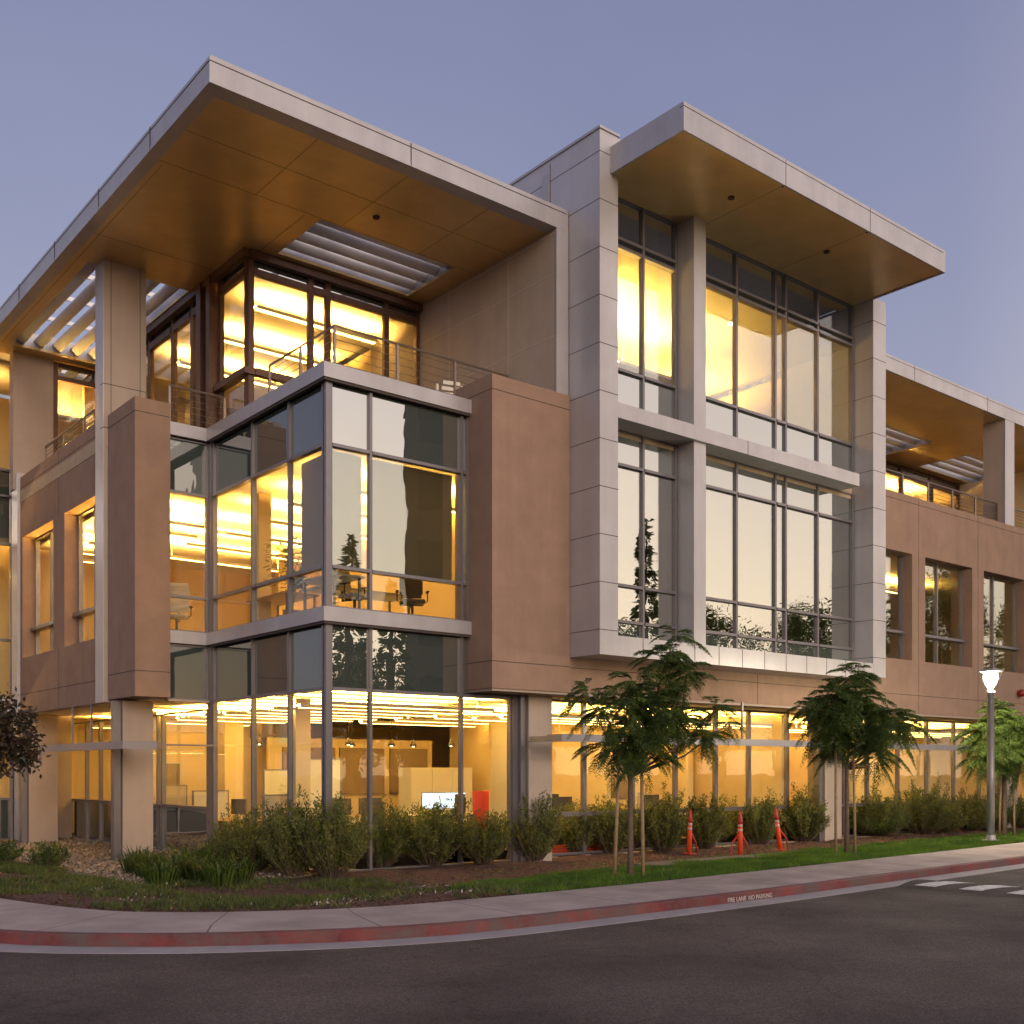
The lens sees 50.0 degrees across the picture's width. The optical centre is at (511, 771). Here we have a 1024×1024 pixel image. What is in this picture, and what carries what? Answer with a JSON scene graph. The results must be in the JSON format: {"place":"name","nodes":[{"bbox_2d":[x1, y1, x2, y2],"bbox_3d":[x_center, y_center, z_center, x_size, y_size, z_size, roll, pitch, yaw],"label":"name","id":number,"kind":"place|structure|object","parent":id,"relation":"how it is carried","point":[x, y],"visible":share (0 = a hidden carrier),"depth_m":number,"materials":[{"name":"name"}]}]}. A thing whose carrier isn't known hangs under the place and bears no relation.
{"place":"outdoors","nodes":[
{"label":"outdoors","id":0,"kind":"place"},
{"bbox_2d":[399,812,472,821],"bbox_3d":[-1.830,1.482,28.716,2.600,0.735,0.800,0,0,-39],"label":"desk","id":1,"kind":"object","parent":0,"point":[441,813],"visible":0.09,"depth_m":28.54,"materials":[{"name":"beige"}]},
{"bbox_2d":[421,792,444,808],"bbox_3d":[-2.042,0.833,28.426,0.650,0.565,0.180,0,0,-27],"label":"monitor","id":2,"kind":"object","parent":1,"relation":"on","point":[427,799],"visible":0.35,"depth_m":28.36,"materials":[{"name":"grey"}]},
{"bbox_2d":[0,868,1023,1023],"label":"road","id":3,"kind":"structure","parent":0,"point":[895,955],"depth_m":9.09,"materials":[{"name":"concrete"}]},
{"bbox_2d":[0,863,1023,953],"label":"gutter","id":4,"kind":"object","parent":3,"relation":"on","point":[336,945],"visible":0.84,"depth_m":11.20,"materials":[{"name":"concrete"}]},
{"bbox_2d":[897,879,1023,897],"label":"crosswalk","id":5,"kind":"structure","parent":3,"relation":"on","point":[985,889],"depth_m":15.44,"materials":[{"name":"paint"}]},
{"bbox_2d":[0,842,1023,932],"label":"sidewalk","id":6,"kind":"structure","parent":0,"point":[20,915],"depth_m":12.50,"materials":[{"name":"concrete"}]},
{"bbox_2d":[0,828,1023,911],"bbox_3d":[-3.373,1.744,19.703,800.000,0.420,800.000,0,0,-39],"label":"ground","id":7,"kind":"structure","parent":0,"point":[462,867],"depth_m":19.63,"materials":[{"name":"green plant"}]},
{"bbox_2d":[0,839,25,862],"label":"shrub","id":8,"kind":"object","parent":7,"relation":"on","point":[9,852],"visible":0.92,"depth_m":21.90,"materials":[{"name":"green plant"}]},
{"bbox_2d":[0,686,50,781],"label":"broadleaf tree","id":9,"kind":"object","parent":7,"relation":"on","point":[10,742],"visible":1,"depth_m":19.25,"materials":[{"name":"green plant"}]},
{"bbox_2d":[26,840,73,866],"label":"shrub","id":10,"kind":"object","parent":7,"relation":"on","point":[50,856],"visible":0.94,"depth_m":21.46,"materials":[{"name":"green plant"}]},
{"bbox_2d":[115,844,172,877],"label":"strap leaf plant","id":11,"kind":"object","parent":7,"relation":"on","point":[138,858],"visible":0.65,"depth_m":19.78,"materials":[{"name":"plant"}]},
{"bbox_2d":[0,836,316,886],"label":"gravel","id":12,"kind":"structure","parent":7,"relation":"on","point":[78,861],"depth_m":23.64,"materials":[{"name":"gravel"}]},
{"bbox_2d":[131,858,185,885],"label":"strap leaf plant","id":13,"kind":"object","parent":7,"relation":"on","point":[164,874],"visible":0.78,"depth_m":18.26,"materials":[{"name":"plant"}]},
{"bbox_2d":[143,847,200,881],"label":"strap leaf plant","id":14,"kind":"object","parent":7,"relation":"on","point":[181,875],"visible":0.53,"depth_m":19.23,"materials":[{"name":"plant"}]},
{"bbox_2d":[174,853,224,882],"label":"strap leaf plant","id":15,"kind":"object","parent":7,"relation":"on","point":[195,874],"visible":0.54,"depth_m":18.94,"materials":[{"name":"plant"}]},
{"bbox_2d":[185,840,243,866],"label":"strap leaf plant","id":16,"kind":"object","parent":7,"relation":"on","point":[210,855],"visible":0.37,"depth_m":20.31,"materials":[{"name":"plant"}]},
{"bbox_2d":[193,857,249,887],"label":"strap leaf plant","id":17,"kind":"object","parent":7,"relation":"on","point":[217,876],"visible":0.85,"depth_m":18.16,"materials":[{"name":"plant"}]},
{"bbox_2d":[206,851,262,882],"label":"strap leaf plant","id":18,"kind":"object","parent":7,"relation":"on","point":[246,864],"visible":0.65,"depth_m":18.97,"materials":[{"name":"plant"}]},
{"bbox_2d":[207,803,281,871],"bbox_3d":[-4.957,1.228,20.828,1.542,1.331,1.623,0,0,-3],"label":"shrub","id":19,"kind":"object","parent":7,"relation":"on","point":[245,843],"visible":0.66,"depth_m":20.49,"materials":[{"name":"green plant"}]},
{"bbox_2d":[251,784,325,875],"bbox_3d":[-3.971,1.050,19.927,1.521,1.679,1.478,0,0,-39],"label":"shrub","id":20,"kind":"object","parent":7,"relation":"on","point":[282,855],"visible":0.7,"depth_m":19.68,"materials":[{"name":"green plant"}]},
{"bbox_2d":[288,790,377,876],"bbox_3d":[-3.215,1.091,19.625,1.676,1.573,1.668,0,0,-39],"label":"shrub","id":21,"kind":"object","parent":7,"relation":"on","point":[334,852],"visible":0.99,"depth_m":19.33,"materials":[{"name":"green plant"}]},
{"bbox_2d":[350,791,412,867],"bbox_3d":[-2.496,1.099,21.095,1.195,1.513,1.248,0,0,-39],"label":"shrub","id":22,"kind":"object","parent":7,"relation":"on","point":[384,843],"visible":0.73,"depth_m":20.88,"materials":[{"name":"green plant"}]},
{"bbox_2d":[394,795,469,866],"bbox_3d":[-1.569,1.148,21.450,1.635,1.405,1.520,0,0,-39],"label":"shrub","id":23,"kind":"object","parent":7,"relation":"on","point":[436,842],"visible":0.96,"depth_m":21.21,"materials":[{"name":"green plant"}]},
{"bbox_2d":[448,799,515,863],"bbox_3d":[-0.599,1.184,21.759,1.305,1.288,1.392,0,0,-39],"label":"shrub","id":24,"kind":"object","parent":7,"relation":"on","point":[479,847],"visible":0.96,"depth_m":21.50,"materials":[{"name":"green plant"}]},
{"bbox_2d":[0,831,1017,911],"bbox_3d":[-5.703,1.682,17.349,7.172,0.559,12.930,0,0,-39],"label":"ground cover","id":25,"kind":"object","parent":7,"relation":"on","point":[127,888],"visible":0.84,"depth_m":15.20,"materials":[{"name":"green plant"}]},
{"bbox_2d":[0,55,1023,872],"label":"office building","id":26,"kind":"structure","parent":7,"relation":"on","point":[804,505],"depth_m":24.03,"materials":[{"name":"concrete"}]},
{"bbox_2d":[0,362,12,839],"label":"window","id":27,"kind":"structure","parent":26,"relation":"in","point":[6,804],"depth_m":29.80,"materials":[{"name":"grey glass"}]},
{"bbox_2d":[30,529,52,654],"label":"window","id":28,"kind":"structure","parent":26,"relation":"in","point":[38,628],"depth_m":28.88,"materials":[{"name":"grey glass"}]},
{"bbox_2d":[53,361,94,452],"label":"window","id":29,"kind":"structure","parent":26,"relation":"in","point":[65,373],"depth_m":29.89,"materials":[{"name":"brown glass"}]},
{"bbox_2d":[72,506,94,642],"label":"window","id":30,"kind":"structure","parent":26,"relation":"in","point":[81,613],"depth_m":26.21,"materials":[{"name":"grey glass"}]},
{"bbox_2d":[72,709,206,852],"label":"window","id":31,"kind":"structure","parent":26,"relation":"in","point":[183,825],"depth_m":26.04,"materials":[{"name":"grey glass"}]},
{"bbox_2d":[146,301,195,425],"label":"window","id":32,"kind":"structure","parent":26,"relation":"in","point":[170,330],"depth_m":26.54,"materials":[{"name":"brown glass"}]},
{"bbox_2d":[166,762,180,784],"bbox_3d":[-8.897,0.100,28.591,0.560,0.660,0.035,0,0,-39],"label":"framed picture","id":33,"kind":"object","parent":26,"relation":"attached to","point":[173,773],"visible":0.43,"depth_m":28.63,"materials":[{"name":"beige"}]},
{"bbox_2d":[166,785,186,804],"bbox_3d":[-8.827,1.100,28.032,1.100,1.500,0.060,0,0,-39],"label":"partition screen","id":34,"kind":"object","parent":26,"relation":"on","point":[176,794],"visible":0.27,"depth_m":28.18,"materials":[{"name":"beige"}]},
{"bbox_2d":[170,583,192,629],"bbox_3d":[-7.481,-3.610,24.506,0.680,1.280,0.677,0,0,-9],"label":"office chair","id":35,"kind":"object","parent":26,"relation":"on","point":[178,605],"visible":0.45,"depth_m":24.77,"materials":[{"name":"beige"}]},
{"bbox_2d":[165,644,207,700],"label":"window","id":36,"kind":"structure","parent":26,"relation":"in","point":[188,664],"depth_m":23.53,"materials":[{"name":"glass"}]},
{"bbox_2d":[170,437,207,632],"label":"window","id":37,"kind":"structure","parent":26,"relation":"in","point":[188,459],"depth_m":23.57,"materials":[{"name":"grey glass"}]},
{"bbox_2d":[192,790,228,831],"bbox_3d":[-7.118,1.150,25.942,0.900,1.400,0.060,0,0,-39],"label":"partition screen","id":38,"kind":"object","parent":26,"relation":"on","point":[198,797],"visible":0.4,"depth_m":26.06,"materials":[{"name":"beige"}]},
{"bbox_2d":[170,555,277,571],"bbox_3d":[-7.680,-5.771,29.551,3.800,0.458,0.164,0,0,-39],"label":"pendant light","id":39,"kind":"object","parent":26,"relation":"hanging from","point":[203,561],"visible":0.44,"depth_m":29.34,"materials":[{"name":"white"}]},
{"bbox_2d":[176,717,286,722],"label":"pendant light","id":40,"kind":"object","parent":26,"relation":"hanging from","point":[226,719],"visible":0.84,"depth_m":26.61,"materials":[{"name":"white"}]},
{"bbox_2d":[218,260,246,420],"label":"window","id":41,"kind":"structure","parent":26,"relation":"in","point":[239,274],"depth_m":24.30,"materials":[{"name":"brown glass"}]},
{"bbox_2d":[183,530,300,561],"bbox_3d":[-6.572,-5.771,28.197,3.800,0.458,0.164,0,0,-39],"label":"pendant light","id":42,"kind":"object","parent":26,"relation":"hanging from","point":[224,549],"visible":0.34,"depth_m":27.70,"materials":[{"name":"white"}]},
{"bbox_2d":[212,625,323,871],"bbox_3d":[-4.907,-0.420,21.801,0.120,4.540,4.770,0,0,-39],"label":"window","id":43,"kind":"structure","parent":26,"relation":"in","point":[288,663],"depth_m":21.74,"materials":[{"name":"grey glass"}]},
{"bbox_2d":[212,383,323,631],"bbox_3d":[-4.907,-5.030,21.801,0.120,4.100,4.770,0,0,-39],"label":"window","id":44,"kind":"structure","parent":26,"relation":"in","point":[293,432],"depth_m":21.70,"materials":[{"name":"grey glass"}]},
{"bbox_2d":[224,327,319,365],"bbox_3d":[-5.988,-10.671,27.641,3.200,0.358,0.184,0,0,-39],"label":"pendant light","id":45,"kind":"object","parent":26,"relation":"hanging from","point":[257,348],"visible":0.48,"depth_m":27.46,"materials":[{"name":"white"}]},
{"bbox_2d":[262,794,286,825],"bbox_3d":[-4.948,1.175,23.841,1.000,1.350,0.060,0,0,-39],"label":"partition screen","id":46,"kind":"object","parent":26,"relation":"on","point":[273,799],"visible":0.31,"depth_m":23.66,"materials":[{"name":"beige"}]},
{"bbox_2d":[263,769,286,794],"bbox_3d":[-5.594,0.900,28.738,2.000,1.900,0.060,0,0,-39],"label":"partition screen","id":47,"kind":"object","parent":26,"relation":"on","point":[274,780],"visible":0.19,"depth_m":28.29,"materials":[{"name":"beige"}]},
{"bbox_2d":[246,591,319,621],"bbox_3d":[-4.913,-3.337,23.482,0.800,0.735,1.800,0,0,-39],"label":"desk","id":48,"kind":"object","parent":26,"relation":"on","point":[278,599],"visible":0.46,"depth_m":23.33,"materials":[{"name":"brown wood"}]},
{"bbox_2d":[263,536,316,614],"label":"potted plant","id":49,"kind":"object","parent":26,"relation":"on","point":[284,550],"visible":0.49,"depth_m":22.63,"materials":[{"name":"green plant"}]},
{"bbox_2d":[222,703,377,719],"bbox_3d":[-4.891,-1.396,25.825,4.000,0.268,0.164,0,0,-39],"label":"pendant light","id":50,"kind":"object","parent":26,"relation":"hanging from","point":[280,715],"visible":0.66,"depth_m":25.33,"materials":[{"name":"white"}]},
{"bbox_2d":[254,304,376,343],"bbox_3d":[-4.596,-10.671,25.938,3.200,0.358,0.184,0,0,-39],"label":"pendant light","id":51,"kind":"object","parent":26,"relation":"hanging from","point":[281,314],"visible":0.86,"depth_m":25.64,"materials":[{"name":"white"}]},
{"bbox_2d":[245,709,403,717],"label":"pendant light","id":52,"kind":"object","parent":26,"relation":"hanging from","point":[319,713],"visible":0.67,"depth_m":25.03,"materials":[{"name":"white"}]},
{"bbox_2d":[311,758,341,815],"bbox_3d":[-4.458,0.775,25.533,1.100,2.150,0.060,0,0,-39],"label":"partition screen","id":53,"kind":"object","parent":26,"relation":"on","point":[316,774],"visible":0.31,"depth_m":25.52,"materials":[{"name":"beige"}]},
{"bbox_2d":[299,572,364,609],"bbox_3d":[-3.474,-3.337,21.170,0.700,0.735,1.300,0,0,-39],"label":"desk","id":54,"kind":"object","parent":26,"relation":"on","point":[337,578],"visible":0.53,"depth_m":20.91,"materials":[{"name":"beige"}]},
{"bbox_2d":[247,259,419,404],"bbox_3d":[-3.922,-9.220,24.861,4.450,3.700,0.120,0,0,-39],"label":"window","id":55,"kind":"structure","parent":26,"relation":"in","point":[312,287],"depth_m":24.58,"materials":[{"name":"brown glass"}]},
{"bbox_2d":[270,704,431,715],"bbox_3d":[-3.435,-1.396,24.045,4.000,0.268,0.164,0,0,-39],"label":"pendant light","id":56,"kind":"object","parent":26,"relation":"attached to","point":[273,708],"visible":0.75,"depth_m":24.08,"materials":[{"name":"white"}]},
{"bbox_2d":[336,570,366,607],"bbox_3d":[-3.123,-3.610,21.677,0.677,1.280,0.680,0,0,31],"label":"office chair","id":57,"kind":"object","parent":26,"relation":"on","point":[344,588],"visible":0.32,"depth_m":21.65,"materials":[{"name":"beige"}]},
{"bbox_2d":[300,586,409,613],"bbox_3d":[-3.203,-3.337,22.813,2.200,0.735,0.900,0,0,-39],"label":"desk","id":58,"kind":"object","parent":26,"relation":"on","point":[388,597],"visible":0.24,"depth_m":22.81,"materials":[{"name":"beige"}]},
{"bbox_2d":[297,695,457,714],"bbox_3d":[-2.707,-1.396,23.154,4.000,0.268,0.164,0,0,-39],"label":"pendant light","id":59,"kind":"object","parent":26,"relation":"hanging from","point":[312,706],"visible":0.75,"depth_m":23.03,"materials":[{"name":"white"}]},
{"bbox_2d":[330,382,468,620],"bbox_3d":[-2.107,-5.030,20.920,3.160,4.100,0.120,0,0,-39],"label":"window","id":60,"kind":"structure","parent":26,"relation":"in","point":[369,424],"depth_m":20.91,"materials":[{"name":"clear glass"}]},
{"bbox_2d":[395,578,428,613],"bbox_3d":[-2.039,-3.610,22.433,0.680,1.280,0.677,0,0,-9],"label":"office chair","id":61,"kind":"object","parent":26,"relation":"on","point":[412,590],"visible":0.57,"depth_m":22.68,"materials":[{"name":"grey"}]},
{"bbox_2d":[332,692,493,711],"bbox_3d":[-1.979,-1.396,22.264,4.000,0.268,0.164,0,0,-39],"label":"pendant light","id":62,"kind":"object","parent":26,"relation":"hanging from","point":[385,705],"visible":0.77,"depth_m":22.10,"materials":[{"name":"white"}]},
{"bbox_2d":[359,720,476,726],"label":"pendant light","id":63,"kind":"object","parent":26,"relation":"hanging from","point":[417,723],"visible":0.78,"depth_m":30.06,"materials":[{"name":"white"}]},
{"bbox_2d":[330,624,510,871],"bbox_3d":[-1.673,-0.420,21.274,4.280,4.540,0.120,0,0,-39],"label":"window","id":64,"kind":"structure","parent":26,"relation":"in","point":[369,660],"depth_m":20.93,"materials":[{"name":"grey glass"}]},
{"bbox_2d":[399,768,471,825],"bbox_3d":[-2.128,0.875,30.898,2.100,1.950,0.645,0,0,-39],"label":"storage cabinet","id":65,"kind":"object","parent":26,"relation":"on","point":[414,783],"visible":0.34,"depth_m":30.41,"materials":[{"name":"beige"}]},
{"bbox_2d":[394,715,501,723],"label":"pendant light","id":66,"kind":"object","parent":26,"relation":"hanging from","point":[408,719],"visible":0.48,"depth_m":28.44,"materials":[{"name":"white"}]},
{"bbox_2d":[473,791,488,825],"bbox_3d":[-0.604,1.175,27.849,0.600,1.350,0.495,0,0,-39],"label":"cabinet","id":67,"kind":"object","parent":26,"relation":"on","point":[481,799],"visible":0.1,"depth_m":27.61,"materials":[{"name":"red"}]},
{"bbox_2d":[618,360,670,383],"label":"pendant light","id":68,"kind":"object","parent":26,"relation":"hanging from","point":[648,372],"visible":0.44,"depth_m":27.16,"materials":[{"name":"white"}]},
{"bbox_2d":[618,429,676,641],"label":"window","id":69,"kind":"structure","parent":26,"relation":"in","point":[641,457],"depth_m":23.56,"materials":[{"name":"grey glass"}]},
{"bbox_2d":[618,197,676,418],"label":"window","id":70,"kind":"structure","parent":26,"relation":"in","point":[641,391],"depth_m":23.61,"materials":[{"name":"grey glass"}]},
{"bbox_2d":[552,699,788,855],"bbox_3d":[4.060,0.140,26.609,8.550,3.420,0.120,0,0,-39],"label":"window","id":71,"kind":"structure","parent":26,"relation":"in","point":[583,766],"depth_m":27.39,"materials":[{"name":"grey metal"}]},
{"bbox_2d":[706,454,853,660],"bbox_3d":[6.380,-4.960,26.465,6.300,4.420,0.120,0,0,-39],"label":"window","id":72,"kind":"structure","parent":26,"relation":"in","point":[734,481],"depth_m":26.62,"materials":[{"name":"grey glass"}]},
{"bbox_2d":[706,238,853,471],"bbox_3d":[6.374,-9.765,26.473,6.300,4.570,0.140,0,0,-39],"label":"window","id":73,"kind":"structure","parent":26,"relation":"in","point":[734,420],"depth_m":26.62,"materials":[{"name":"grey glass"}]},
{"bbox_2d":[886,552,905,658],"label":"window","id":74,"kind":"structure","parent":26,"relation":"in","point":[900,631],"depth_m":31.05,"materials":[{"name":"grey metal"}]},
{"bbox_2d":[842,717,986,836],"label":"window","id":75,"kind":"structure","parent":26,"relation":"in","point":[953,724],"depth_m":33.63,"materials":[{"name":"grey metal"}]},
{"bbox_2d":[886,461,960,509],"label":"window","id":76,"kind":"structure","parent":26,"relation":"in","point":[889,465],"depth_m":40.47,"materials":[{"name":"brown metal"}]},
{"bbox_2d":[925,561,965,665],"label":"window","id":77,"kind":"structure","parent":26,"relation":"in","point":[935,636],"depth_m":32.28,"materials":[{"name":"grey metal"}]},
{"bbox_2d":[984,574,1018,672],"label":"window","id":78,"kind":"structure","parent":26,"relation":"in","point":[992,645],"depth_m":34.53,"materials":[{"name":"grey metal"}]},
{"bbox_2d":[0,856,1023,946],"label":"kerb","id":79,"kind":"structure","parent":7,"relation":"on","point":[76,939],"depth_m":11.30,"materials":[{"name":"red paint"}]},
{"bbox_2d":[504,789,568,860],"bbox_3d":[0.478,1.067,22.696,1.402,1.563,1.343,0,0,13],"label":"shrub","id":80,"kind":"object","parent":7,"relation":"on","point":[544,835],"visible":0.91,"depth_m":22.48,"materials":[{"name":"green plant"}]},
{"bbox_2d":[555,799,602,851],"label":"shrub","id":81,"kind":"object","parent":7,"relation":"on","point":[571,837],"visible":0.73,"depth_m":24.59,"materials":[{"name":"green plant"}]},
{"bbox_2d":[587,794,638,852],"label":"shrub","id":82,"kind":"object","parent":7,"relation":"on","point":[605,839],"visible":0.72,"depth_m":24.71,"materials":[{"name":"green plant"}]},
{"bbox_2d":[612,751,620,877],"bbox_3d":[1.532,0.679,16.085,0.131,1.952,0.055,0,0,-3],"label":"tree stake","id":83,"kind":"object","parent":7,"relation":"on","point":[616,831],"visible":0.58,"depth_m":16.06,"materials":[{"name":"wood"}]},
{"bbox_2d":[640,771,644,874],"bbox_3d":[1.912,0.702,16.082,0.077,1.951,0.057,0,0,-17],"label":"tree stake","id":84,"kind":"object","parent":7,"relation":"on","point":[642,827],"visible":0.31,"depth_m":16.06,"materials":[{"name":"wood"}]},
{"bbox_2d":[557,624,746,874],"bbox_3d":[2.062,-0.232,16.131,2.761,3.813,1.765,0,0,7],"label":"street tree","id":85,"kind":"object","parent":7,"relation":"on","point":[663,725],"visible":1,"depth_m":15.91,"materials":[{"name":"green plant"}]},
{"bbox_2d":[633,781,691,852],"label":"shrub","id":86,"kind":"object","parent":7,"relation":"on","point":[663,833],"visible":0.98,"depth_m":24.96,"materials":[{"name":"green plant"}]},
{"bbox_2d":[681,790,731,848],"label":"shrub","id":87,"kind":"object","parent":7,"relation":"on","point":[706,829],"visible":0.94,"depth_m":26.11,"materials":[{"name":"green plant"}]},
{"bbox_2d":[718,793,745,841],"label":"shrub","id":88,"kind":"object","parent":7,"relation":"on","point":[735,815],"visible":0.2,"depth_m":28.67,"materials":[{"name":"green plant"}]},
{"bbox_2d":[450,829,1023,893],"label":"grass","id":89,"kind":"structure","parent":7,"relation":"on","point":[817,855],"depth_m":18.64,"materials":[{"name":"green plant"}]},
{"bbox_2d":[731,810,748,855],"bbox_3d":[4.799,1.328,23.095,0.560,1.012,0.304,0,0,-15],"label":"traffic cone","id":90,"kind":"object","parent":7,"relation":"on","point":[740,836],"visible":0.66,"depth_m":23.06,"materials":[{"name":"orange"}]},
{"bbox_2d":[737,787,784,843],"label":"shrub","id":91,"kind":"object","parent":7,"relation":"on","point":[759,822],"visible":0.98,"depth_m":27.64,"materials":[{"name":"green plant"}]},
{"bbox_2d":[776,781,832,841],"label":"shrub","id":92,"kind":"object","parent":7,"relation":"on","point":[802,812],"visible":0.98,"depth_m":28.82,"materials":[{"name":"green plant"}]},
{"bbox_2d":[834,750,836,852],"bbox_3d":[6.287,0.652,21.325,0.052,2.200,0.052,0,0,28],"label":"tree stake","id":93,"kind":"object","parent":7,"relation":"on","point":[835,805],"visible":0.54,"depth_m":21.30,"materials":[{"name":"wood"}]},
{"bbox_2d":[852,747,856,853],"bbox_3d":[6.649,0.634,21.323,0.091,2.201,0.055,0,0,-6],"label":"tree stake","id":94,"kind":"object","parent":7,"relation":"on","point":[854,805],"visible":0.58,"depth_m":21.30,"materials":[{"name":"wood"}]},
{"bbox_2d":[783,662,937,852],"bbox_3d":[6.726,-0.188,21.365,2.691,3.867,2.155,0,0,2],"label":"street tree","id":95,"kind":"object","parent":7,"relation":"on","point":[847,717],"visible":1,"depth_m":21.10,"materials":[{"name":"green plant"}]},
{"bbox_2d":[849,786,909,833],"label":"shrub","id":96,"kind":"object","parent":7,"relation":"on","point":[893,809],"visible":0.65,"depth_m":31.39,"materials":[{"name":"green plant"}]},
{"bbox_2d":[849,807,913,834],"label":"shrub","id":97,"kind":"object","parent":7,"relation":"on","point":[865,827],"visible":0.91,"depth_m":31.00,"materials":[{"name":"green plant"}]},
{"bbox_2d":[889,772,962,833],"bbox_3d":[12.231,0.932,32.575,2.244,1.853,2.214,0,0,-39],"label":"shrub","id":98,"kind":"object","parent":7,"relation":"on","point":[933,802],"visible":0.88,"depth_m":32.22,"materials":[{"name":"green plant"}]},
{"bbox_2d":[937,800,971,832],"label":"shrub","id":99,"kind":"object","parent":7,"relation":"on","point":[948,828],"visible":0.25,"depth_m":32.88,"materials":[{"name":"green plant"}]},
{"bbox_2d":[947,787,998,830],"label":"shrub","id":100,"kind":"object","parent":7,"relation":"on","point":[975,814],"visible":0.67,"depth_m":33.64,"materials":[{"name":"green plant"}]},
{"bbox_2d":[949,697,1023,835],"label":"street tree","id":101,"kind":"object","parent":7,"relation":"on","point":[1009,740],"visible":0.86,"depth_m":25.93,"materials":[{"name":"green plant"}]},
{"bbox_2d":[979,668,1002,842],"bbox_3d":[10.534,-0.349,24.165,0.490,3.820,0.490,0,0,-39],"label":"street lamp","id":102,"kind":"object","parent":7,"relation":"on","point":[990,678],"visible":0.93,"depth_m":24.10,"materials":[{"name":"metal"}]},
{"bbox_2d":[971,786,1023,829],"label":"shrub","id":103,"kind":"object","parent":7,"relation":"on","point":[1010,816],"visible":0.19,"depth_m":34.34,"materials":[{"name":"green plant"}]},
{"bbox_2d":[0,0,1023,411],"label":"sky","id":104,"kind":"structure","parent":0,"point":[913,110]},
{"bbox_2d":[634,853,776,865],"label":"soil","id":105,"kind":"structure","parent":0,"point":[671,861],"depth_m":21.45,"materials":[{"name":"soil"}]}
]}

